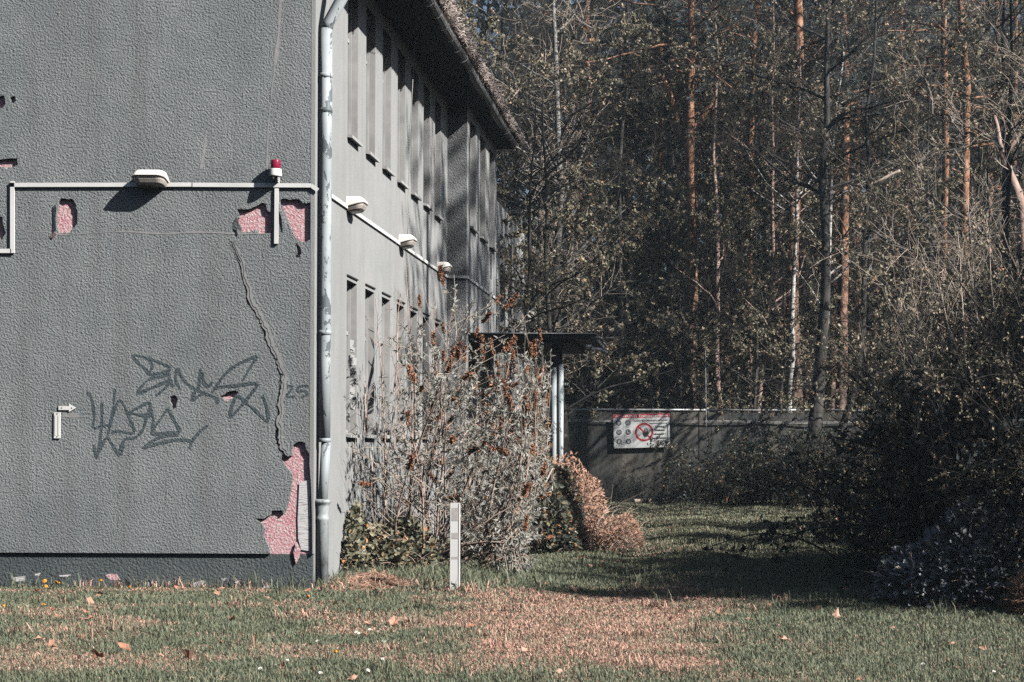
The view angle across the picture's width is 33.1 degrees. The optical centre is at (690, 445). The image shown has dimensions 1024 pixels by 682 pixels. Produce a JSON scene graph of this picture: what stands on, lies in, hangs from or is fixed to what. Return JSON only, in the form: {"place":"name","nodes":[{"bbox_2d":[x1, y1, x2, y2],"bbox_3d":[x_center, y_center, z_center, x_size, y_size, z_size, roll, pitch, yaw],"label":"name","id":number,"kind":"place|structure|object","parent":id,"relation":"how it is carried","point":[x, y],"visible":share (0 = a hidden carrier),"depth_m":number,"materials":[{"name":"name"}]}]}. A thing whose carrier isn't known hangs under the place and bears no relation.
{"place":"outdoors","nodes":[
{"label":"outdoors","id":0,"kind":"place"},
{"bbox_2d":[0,499,1023,681],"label":"ground","id":1,"kind":"structure","parent":0,"point":[645,510],"depth_m":13.34,"materials":[{"name":"green plant"}]},
{"bbox_2d":[0,0,523,587],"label":"grey building","id":2,"kind":"structure","parent":1,"relation":"on","point":[164,342],"depth_m":16.40,"materials":[{"name":"paint"}]},
{"bbox_2d":[0,181,318,252],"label":"cable trunking","id":3,"kind":"object","parent":2,"relation":"attached to","point":[13,184],"visible":1,"depth_m":16.38,"materials":[{"name":"white plastic"}]},
{"bbox_2d":[315,0,347,585],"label":"downpipe","id":4,"kind":"object","parent":2,"relation":"attached to","point":[324,333],"visible":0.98,"depth_m":16.48,"materials":[{"name":"metal"}]},
{"bbox_2d":[332,194,496,371],"bbox_3d":[-3.444,-1.976,22.835,0.332,1.520,12.430,0,0,0],"label":"cable trunking","id":5,"kind":"object","parent":2,"relation":"attached to","point":[366,220],"visible":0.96,"depth_m":22.35,"materials":[{"name":"white plastic"}]},
{"bbox_2d":[436,0,524,145],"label":"roof litter","id":6,"kind":"object","parent":2,"relation":"on","point":[464,34],"visible":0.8,"depth_m":23.29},
{"bbox_2d":[468,332,607,464],"bbox_3d":[-2.285,-0.098,27.110,2.085,3.176,3.220,0,0,0],"label":"entrance canopy","id":7,"kind":"object","parent":2,"relation":"attached to","point":[559,344],"visible":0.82,"depth_m":25.68,"materials":[{"name":"metal"}]},
{"bbox_2d":[340,499,389,573],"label":"ivy clump","id":8,"kind":"object","parent":1,"relation":"on","point":[354,534],"visible":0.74,"depth_m":17.85,"materials":[{"name":"green plant"}]},
{"bbox_2d":[326,569,435,591],"bbox_3d":[-2.953,1.323,16.575,1.272,0.270,1.768,0,0,0],"label":"straw heap","id":9,"kind":"object","parent":1,"relation":"on","point":[371,577],"visible":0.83,"depth_m":16.47,"materials":[{"name":"beige plant"}]},
{"bbox_2d":[346,513,466,572],"bbox_3d":[-3.276,1.112,18.579,1.840,0.756,1.854,0,0,0],"label":"bramble mound","id":10,"kind":"object","parent":1,"relation":"on","point":[410,538],"visible":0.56,"depth_m":18.31,"materials":[{"name":"green plant"}]},
{"bbox_2d":[344,264,555,577],"bbox_3d":[-2.826,-0.110,20.509,2.300,4.414,6.702,0,0,0],"label":"butterfly bush","id":11,"kind":"object","parent":1,"relation":"on","point":[530,441],"visible":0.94,"depth_m":18.82,"materials":[{"name":"grey plant"}]},
{"bbox_2d":[450,503,459,591],"bbox_3d":[-2.215,1.036,16.064,0.088,0.993,0.040,0,0,0],"label":"marker post","id":12,"kind":"object","parent":1,"relation":"on","point":[454,542],"visible":0.82,"depth_m":16.05,"materials":[{"name":"white plastic"}]},
{"bbox_2d":[457,0,630,398],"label":"young tree","id":13,"kind":"object","parent":1,"relation":"on","point":[518,108],"visible":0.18,"depth_m":48.81,"materials":[{"name":"green plant"}]},
{"bbox_2d":[463,0,632,406],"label":"shaded tree","id":14,"kind":"object","parent":1,"relation":"on","point":[486,36],"visible":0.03,"depth_m":55.59,"materials":[{"name":"green plant"}]},
{"bbox_2d":[454,0,651,435],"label":"young tree","id":15,"kind":"object","parent":1,"relation":"on","point":[524,90],"visible":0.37,"depth_m":39.41,"materials":[{"name":"green plant"}]},
{"bbox_2d":[474,451,632,553],"bbox_3d":[-2.025,0.725,22.461,2.524,1.664,2.807,0,0,0],"label":"green underbrush","id":16,"kind":"object","parent":1,"relation":"on","point":[562,518],"visible":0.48,"depth_m":22.12,"materials":[{"name":"green plant"}]},
{"bbox_2d":[460,0,650,404],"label":"young tree","id":17,"kind":"object","parent":1,"relation":"on","point":[502,154],"visible":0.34,"depth_m":40.63,"materials":[{"name":"green plant"}]},
{"bbox_2d":[456,0,677,461],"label":"young tree","id":18,"kind":"object","parent":1,"relation":"on","point":[528,301],"visible":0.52,"depth_m":31.05,"materials":[{"name":"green plant"}]},
{"bbox_2d":[506,451,648,551],"bbox_3d":[-1.631,0.917,23.121,2.333,1.708,2.792,0,0,0],"label":"bracken heap","id":19,"kind":"object","parent":1,"relation":"on","point":[587,508],"visible":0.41,"depth_m":22.86,"materials":[{"name":"plant"}]},
{"bbox_2d":[477,0,681,411],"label":"young tree","id":20,"kind":"object","parent":1,"relation":"on","point":[586,403],"visible":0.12,"depth_m":50.09,"materials":[{"name":"green plant"}]},
{"bbox_2d":[500,26,664,393],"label":"young tree","id":21,"kind":"object","parent":1,"relation":"on","point":[566,228],"visible":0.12,"depth_m":47.76,"materials":[{"name":"green plant"}]},
{"bbox_2d":[485,0,684,464],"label":"birch tree","id":22,"kind":"object","parent":1,"relation":"on","point":[558,237],"visible":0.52,"depth_m":40.20,"materials":[{"name":"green plant"}]},
{"bbox_2d":[472,0,697,411],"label":"shaded tree","id":23,"kind":"object","parent":1,"relation":"on","point":[572,383],"visible":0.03,"depth_m":56.17,"materials":[{"name":"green plant"}]},
{"bbox_2d":[467,7,704,408],"bbox_3d":[-3.045,-5.025,45.497,5.382,13.376,6.787,0,0,34],"label":"young tree","id":24,"kind":"object","parent":1,"relation":"on","point":[582,376],"visible":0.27,"depth_m":44.84,"materials":[{"name":"green plant"}]},
{"bbox_2d":[496,2,700,456],"bbox_3d":[-2.865,-3.801,34.337,5.917,10.946,5.592,0,0,-29],"label":"young tree","id":25,"kind":"object","parent":1,"relation":"on","point":[508,178],"visible":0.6,"depth_m":34.14,"materials":[{"name":"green plant"}]},
{"bbox_2d":[548,512,651,551],"bbox_3d":[-1.280,1.184,23.162,1.558,0.592,1.894,0,0,0],"label":"bracken heap","id":26,"kind":"object","parent":1,"relation":"on","point":[629,533],"visible":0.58,"depth_m":22.73,"materials":[{"name":"plant"}]},
{"bbox_2d":[519,0,736,412],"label":"young tree","id":27,"kind":"object","parent":1,"relation":"on","point":[616,403],"visible":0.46,"depth_m":44.54,"materials":[{"name":"green plant"}]},
{"bbox_2d":[525,0,734,411],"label":"young tree","id":28,"kind":"object","parent":1,"relation":"on","point":[646,102],"visible":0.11,"depth_m":48.33,"materials":[{"name":"green plant"}]},
{"bbox_2d":[519,0,745,412],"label":"dark tree","id":29,"kind":"object","parent":1,"relation":"on","point":[632,118],"visible":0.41,"depth_m":45.47,"materials":[{"name":"green plant"}]},
{"bbox_2d":[505,20,760,411],"bbox_3d":[-1.213,-5.412,48.439,7.746,14.332,7.322,0,0,-18],"label":"young tree","id":30,"kind":"object","parent":1,"relation":"on","point":[673,195],"visible":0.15,"depth_m":47.96,"materials":[{"name":"green plant"}]},
{"bbox_2d":[594,461,683,502],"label":"undergrowth bush","id":31,"kind":"object","parent":1,"relation":"on","point":[633,485],"visible":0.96,"depth_m":42.34,"materials":[{"name":"green plant"}]},
{"bbox_2d":[527,0,762,411],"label":"shaded tree","id":32,"kind":"object","parent":1,"relation":"on","point":[637,146],"visible":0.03,"depth_m":56.75,"materials":[{"name":"green plant"}]},
{"bbox_2d":[575,0,772,412],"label":"pine tree","id":33,"kind":"object","parent":1,"relation":"on","point":[666,57],"visible":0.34,"depth_m":47.69,"materials":[{"name":"orange plant"}]},
{"bbox_2d":[596,185,761,423],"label":"young tree","id":34,"kind":"object","parent":1,"relation":"on","point":[679,311],"visible":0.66,"depth_m":44.02,"materials":[{"name":"green plant"}]},
{"bbox_2d":[591,2,774,411],"bbox_3d":[-0.339,-5.949,50.697,5.747,15.310,6.562,0,0,35],"label":"young tree","id":35,"kind":"object","parent":1,"relation":"on","point":[673,382],"visible":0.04,"depth_m":50.46,"materials":[{"name":"brown plant"}]},
{"bbox_2d":[564,0,805,411],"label":"forked pine","id":36,"kind":"object","parent":1,"relation":"on","point":[690,163],"visible":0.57,"depth_m":44.43,"materials":[{"name":"orange plant"}]},
{"bbox_2d":[583,0,793,413],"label":"dark tree","id":37,"kind":"object","parent":1,"relation":"on","point":[708,174],"visible":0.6,"depth_m":44.18,"materials":[{"name":"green plant"}]},
{"bbox_2d":[566,11,811,411],"bbox_3d":[-0.303,-4.915,45.756,7.443,13.360,6.688,0,0,0],"label":"dark tree","id":38,"kind":"object","parent":1,"relation":"on","point":[668,263],"visible":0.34,"depth_m":45.45,"materials":[{"name":"green plant"}]},
{"bbox_2d":[578,0,818,411],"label":"young tree","id":39,"kind":"object","parent":1,"relation":"on","point":[674,243],"visible":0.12,"depth_m":47.81,"materials":[{"name":"green plant"}]},
{"bbox_2d":[619,144,791,412],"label":"young tree","id":40,"kind":"object","parent":1,"relation":"on","point":[684,330],"visible":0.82,"depth_m":43.64,"materials":[{"name":"green plant"}]},
{"bbox_2d":[656,429,781,503],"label":"undergrowth bush","id":41,"kind":"object","parent":1,"relation":"on","point":[675,475],"visible":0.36,"depth_m":41.40,"materials":[{"name":"green plant"}]},
{"bbox_2d":[527,336,911,502],"bbox_3d":[5.181,-0.555,42.997,27.620,4.358,0.250,0,0,0],"label":"boundary fence","id":42,"kind":"object","parent":1,"relation":"on","point":[591,443],"visible":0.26,"depth_m":42.99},
{"bbox_2d":[613,413,669,447],"bbox_3d":[-1.223,-0.371,42.890,1.412,0.845,0.007,-1,0,0],"label":"warning sign","id":43,"kind":"object","parent":42,"relation":"attached to","point":[632,430],"visible":0.98,"depth_m":42.89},
{"bbox_2d":[649,0,799,411],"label":"birch tree","id":44,"kind":"object","parent":1,"relation":"on","point":[717,260],"visible":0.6,"depth_m":43.96,"materials":[{"name":"brown plant"}]},
{"bbox_2d":[644,423,828,505],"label":"undergrowth bush","id":45,"kind":"object","parent":1,"relation":"on","point":[735,487],"visible":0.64,"depth_m":40.01,"materials":[{"name":"green plant"}]},
{"bbox_2d":[454,0,1023,408],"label":"wood","id":46,"kind":"object","parent":1,"relation":"on","point":[482,3],"visible":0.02,"depth_m":67.91,"materials":[{"name":"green plant"}]},
{"bbox_2d":[639,53,841,406],"bbox_3d":[1.554,-4.923,49.665,6.609,13.266,6.087,0,0,18],"label":"young tree","id":47,"kind":"object","parent":1,"relation":"on","point":[759,353],"visible":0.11,"depth_m":49.61,"materials":[{"name":"green plant"}]},
{"bbox_2d":[674,173,828,422],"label":"young tree","id":48,"kind":"object","parent":1,"relation":"on","point":[755,395],"visible":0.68,"depth_m":43.58,"materials":[{"name":"green plant"}]},
{"bbox_2d":[643,0,860,411],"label":"pine tree","id":49,"kind":"object","parent":1,"relation":"on","point":[675,6],"visible":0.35,"depth_m":45.19,"materials":[{"name":"orange plant"}]},
{"bbox_2d":[637,0,875,411],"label":"young tree","id":50,"kind":"object","parent":1,"relation":"on","point":[710,16],"visible":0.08,"depth_m":51.51,"materials":[{"name":"green plant"}]},
{"bbox_2d":[660,403,855,507],"bbox_3d":[1.935,0.394,39.742,4.637,2.820,4.550,0,0,11],"label":"undergrowth bush","id":51,"kind":"object","parent":1,"relation":"on","point":[749,478],"visible":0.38,"depth_m":39.27,"materials":[{"name":"green plant"}]},
{"bbox_2d":[641,0,880,412],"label":"dark tree","id":52,"kind":"object","parent":1,"relation":"on","point":[765,245],"visible":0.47,"depth_m":44.81,"materials":[{"name":"green plant"}]},
{"bbox_2d":[663,422,868,508],"bbox_3d":[2.435,0.436,39.514,5.209,2.167,4.812,0,0,-28],"label":"undergrowth bush","id":53,"kind":"object","parent":1,"relation":"on","point":[770,476],"visible":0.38,"depth_m":39.22,"materials":[{"name":"green plant"}]},
{"bbox_2d":[671,1,894,412],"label":"young tree","id":54,"kind":"object","parent":1,"relation":"on","point":[801,233],"visible":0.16,"depth_m":48.28,"materials":[{"name":"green plant"}]},
{"bbox_2d":[705,164,870,423],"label":"young tree","id":55,"kind":"object","parent":1,"relation":"on","point":[805,341],"visible":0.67,"depth_m":43.66,"materials":[{"name":"green plant"}]},
{"bbox_2d":[694,0,891,412],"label":"birch tree","id":56,"kind":"object","parent":1,"relation":"on","point":[767,326],"visible":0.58,"depth_m":44.22,"materials":[{"name":"brown plant"}]},
{"bbox_2d":[701,0,902,412],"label":"birch tree","id":57,"kind":"object","parent":1,"relation":"on","point":[792,312],"visible":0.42,"depth_m":44.00,"materials":[{"name":"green plant"}]},
{"bbox_2d":[701,34,932,408],"bbox_3d":[3.333,-5.129,51.076,7.447,13.777,7.039,0,0,-20],"label":"young tree","id":58,"kind":"object","parent":1,"relation":"on","point":[803,246],"visible":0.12,"depth_m":50.90,"materials":[{"name":"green plant"}]},
{"bbox_2d":[644,0,991,505],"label":"dark tree","id":59,"kind":"object","parent":1,"relation":"on","point":[824,197],"visible":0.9,"depth_m":40.12,"materials":[{"name":"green plant"}]},
{"bbox_2d":[748,0,888,412],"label":"pine tree","id":60,"kind":"object","parent":1,"relation":"on","point":[798,5],"visible":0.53,"depth_m":44.52,"materials":[{"name":"orange plant"}]},
{"bbox_2d":[723,11,957,412],"bbox_3d":[4.098,-5.762,51.016,7.175,14.896,6.530,0,0,30],"label":"young tree","id":61,"kind":"object","parent":1,"relation":"on","point":[828,382],"visible":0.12,"depth_m":50.22,"materials":[{"name":"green plant"}]},
{"bbox_2d":[731,0,957,326],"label":"birch tree","id":62,"kind":"object","parent":1,"relation":"on","point":[830,216],"visible":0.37,"depth_m":44.70,"materials":[{"name":"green plant"}]},
{"bbox_2d":[702,355,997,568],"bbox_3d":[2.728,0.350,19.883,4.766,2.954,4.857,0,0,-10],"label":"thicket shrub","id":63,"kind":"object","parent":1,"relation":"on","point":[802,466],"visible":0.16,"depth_m":20.19,"materials":[{"name":"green plant"}]},
{"bbox_2d":[719,351,986,561],"bbox_3d":[4.689,-0.045,20.082,6.500,4.028,6.624,0,0,-35],"label":"thicket shrub","id":64,"kind":"object","parent":1,"relation":"on","point":[772,531],"visible":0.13,"depth_m":20.64,"materials":[{"name":"green plant"}]},
{"bbox_2d":[754,0,955,412],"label":"young tree","id":65,"kind":"object","parent":1,"relation":"on","point":[857,242],"visible":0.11,"depth_m":49.52,"materials":[{"name":"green plant"}]},
{"bbox_2d":[774,0,969,412],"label":"pine tree","id":66,"kind":"object","parent":1,"relation":"on","point":[845,295],"visible":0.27,"depth_m":45.05,"materials":[{"name":"orange plant"}]},
{"bbox_2d":[777,0,977,413],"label":"young tree","id":67,"kind":"object","parent":1,"relation":"on","point":[884,232],"visible":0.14,"depth_m":48.66,"materials":[{"name":"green plant"}]},
{"bbox_2d":[747,0,1013,501],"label":"dark tree","id":68,"kind":"object","parent":1,"relation":"on","point":[867,199],"visible":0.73,"depth_m":38.91,"materials":[{"name":"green plant"}]},
{"bbox_2d":[744,264,1023,572],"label":"budding shrub","id":69,"kind":"object","parent":1,"relation":"on","point":[875,366],"visible":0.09,"depth_m":17.88,"materials":[{"name":"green plant"}]},
{"bbox_2d":[799,307,995,522],"bbox_3d":[4.750,-0.399,26.712,6.189,3.903,5.900,0,0,-38],"label":"thicket shrub","id":70,"kind":"object","parent":1,"relation":"on","point":[821,363],"visible":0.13,"depth_m":26.38,"materials":[{"name":"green plant"}]},
{"bbox_2d":[777,214,1023,476],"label":"budding shrub","id":71,"kind":"object","parent":1,"relation":"on","point":[984,272],"visible":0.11,"depth_m":20.40,"materials":[{"name":"brown plant"}]},
{"bbox_2d":[803,0,998,403],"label":"pine tree","id":72,"kind":"object","parent":1,"relation":"on","point":[932,167],"visible":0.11,"depth_m":51.63,"materials":[{"name":"orange plant"}]},
{"bbox_2d":[807,430,1005,589],"bbox_3d":[2.719,0.753,17.693,3.091,1.880,3.033,0,0,0],"label":"thicket shrub","id":73,"kind":"object","parent":1,"relation":"on","point":[850,576],"visible":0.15,"depth_m":17.32,"materials":[{"name":"green plant"}]},
{"bbox_2d":[797,402,1017,592],"bbox_3d":[3.077,0.665,16.943,3.533,2.148,3.466,0,0,17],"label":"thicket shrub","id":74,"kind":"object","parent":1,"relation":"on","point":[872,510],"visible":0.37,"depth_m":16.40,"materials":[{"name":"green plant"}]},
{"bbox_2d":[793,0,1023,371],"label":"young tree","id":75,"kind":"object","parent":1,"relation":"on","point":[1009,160],"visible":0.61,"depth_m":26.72,"materials":[{"name":"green plant"}]},
{"bbox_2d":[794,279,1023,518],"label":"thicket shrub","id":76,"kind":"object","parent":1,"relation":"on","point":[826,399],"visible":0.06,"depth_m":22.74,"materials":[{"name":"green plant"}]},
{"bbox_2d":[799,0,1023,376],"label":"young tree","id":77,"kind":"object","parent":1,"relation":"on","point":[877,206],"visible":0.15,"depth_m":47.57,"materials":[{"name":"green plant"}]},
{"bbox_2d":[804,251,1023,524],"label":"thicket shrub","id":78,"kind":"object","parent":1,"relation":"on","point":[857,360],"visible":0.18,"depth_m":21.34,"materials":[{"name":"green plant"}]},
{"bbox_2d":[808,200,1023,515],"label":"thicket shrub","id":79,"kind":"object","parent":1,"relation":"on","point":[897,397],"visible":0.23,"depth_m":19.03,"materials":[{"name":"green plant"}]},
{"bbox_2d":[809,0,1023,399],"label":"young tree","id":80,"kind":"object","parent":1,"relation":"on","point":[882,71],"visible":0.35,"depth_m":39.78,"materials":[{"name":"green plant"}]},
{"bbox_2d":[817,355,1023,580],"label":"thicket shrub","id":81,"kind":"object","parent":1,"relation":"on","point":[857,489],"visible":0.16,"depth_m":18.08,"materials":[{"name":"green plant"}]},
{"bbox_2d":[817,0,1023,371],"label":"pine tree","id":82,"kind":"object","parent":1,"relation":"on","point":[941,27],"visible":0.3,"depth_m":44.27,"materials":[{"name":"orange plant"}]},
{"bbox_2d":[821,219,1023,425],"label":"budding shrub","id":83,"kind":"object","parent":1,"relation":"on","point":[906,297],"visible":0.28,"depth_m":19.14,"materials":[{"name":"brown plant"}]},
{"bbox_2d":[823,257,1023,593],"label":"thicket shrub","id":84,"kind":"object","parent":1,"relation":"on","point":[972,451],"visible":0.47,"depth_m":15.57,"materials":[{"name":"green plant"}]},
{"bbox_2d":[827,205,1023,507],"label":"budding shrub","id":85,"kind":"object","parent":1,"relation":"on","point":[965,301],"visible":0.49,"depth_m":17.60,"materials":[{"name":"brown plant"}]},
{"bbox_2d":[831,0,1022,391],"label":"young tree","id":86,"kind":"object","parent":1,"relation":"on","point":[912,202],"visible":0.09,"depth_m":49.81,"materials":[{"name":"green plant"}]},
{"bbox_2d":[833,249,1023,504],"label":"budding shrub","id":87,"kind":"object","parent":1,"relation":"on","point":[990,305],"visible":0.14,"depth_m":18.48,"materials":[{"name":"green plant"}]},
{"bbox_2d":[834,327,1023,539],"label":"thicket shrub","id":88,"kind":"object","parent":1,"relation":"on","point":[915,391],"visible":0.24,"depth_m":16.61,"materials":[{"name":"green plant"}]},
{"bbox_2d":[834,1,1023,349],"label":"young tree","id":89,"kind":"object","parent":1,"relation":"on","point":[979,172],"visible":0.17,"depth_m":46.73,"materials":[{"name":"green plant"}]},
{"bbox_2d":[837,0,1023,349],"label":"young tree","id":90,"kind":"object","parent":1,"relation":"on","point":[966,22],"visible":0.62,"depth_m":33.69,"materials":[{"name":"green plant"}]},
{"bbox_2d":[839,260,1023,531],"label":"budding shrub","id":91,"kind":"object","parent":1,"relation":"on","point":[984,365],"visible":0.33,"depth_m":16.38,"materials":[{"name":"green plant"}]},
{"bbox_2d":[851,304,1023,571],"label":"budding shrub","id":92,"kind":"object","parent":1,"relation":"on","point":[995,398],"visible":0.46,"depth_m":15.47,"materials":[{"name":"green plant"}]},
{"bbox_2d":[855,0,1023,353],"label":"pine tree","id":93,"kind":"object","parent":1,"relation":"on","point":[960,3],"visible":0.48,"depth_m":43.91,"materials":[{"name":"orange plant"}]},
{"bbox_2d":[860,493,1023,608],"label":"bramble bush","id":94,"kind":"object","parent":1,"relation":"on","point":[890,575],"visible":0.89,"depth_m":14.88,"materials":[{"name":"green plant"}]},
{"bbox_2d":[861,266,1023,598],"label":"budding shrub","id":95,"kind":"object","parent":1,"relation":"on","point":[1005,491],"visible":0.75,"depth_m":14.39,"materials":[{"name":"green plant"}]},
{"bbox_2d":[884,1,1022,361],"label":"young tree","id":96,"kind":"object","parent":1,"relation":"on","point":[974,168],"visible":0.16,"depth_m":46.18,"materials":[{"name":"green plant"}]},
{"bbox_2d":[884,0,1023,306],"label":"young tree","id":97,"kind":"object","parent":1,"relation":"on","point":[995,170],"visible":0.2,"depth_m":46.79,"materials":[{"name":"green plant"}]},
{"bbox_2d":[889,0,1020,353],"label":"young tree","id":98,"kind":"object","parent":1,"relation":"on","point":[988,167],"visible":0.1,"depth_m":48.20,"materials":[{"name":"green plant"}]},
{"bbox_2d":[918,0,1023,335],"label":"leaning tree","id":99,"kind":"object","parent":1,"relation":"on","point":[1015,188],"visible":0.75,"depth_m":28.95,"materials":[{"name":"brown plant"}]},
{"bbox_2d":[937,153,1006,467],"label":"sapling","id":100,"kind":"object","parent":1,"relation":"on","point":[970,252],"visible":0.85,"depth_m":16.46,"materials":[{"name":"brown plant"}]},
{"bbox_2d":[927,181,1023,465],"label":"budding shrub","id":101,"kind":"object","parent":1,"relation":"on","point":[982,291],"visible":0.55,"depth_m":15.71,"materials":[{"name":"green plant"}]},
{"bbox_2d":[938,392,1023,592],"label":"thicket shrub","id":102,"kind":"object","parent":1,"relation":"on","point":[980,503],"visible":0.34,"depth_m":14.12,"materials":[{"name":"green plant"}]},
{"bbox_2d":[954,129,1020,450],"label":"sapling","id":103,"kind":"object","parent":1,"relation":"on","point":[994,312],"visible":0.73,"depth_m":16.15,"materials":[{"name":"brown plant"}]},
{"bbox_2d":[997,569,1023,615],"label":"dry clump","id":104,"kind":"object","parent":1,"relation":"on","point":[1016,605],"visible":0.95,"depth_m":14.15,"materials":[{"name":"plant"}]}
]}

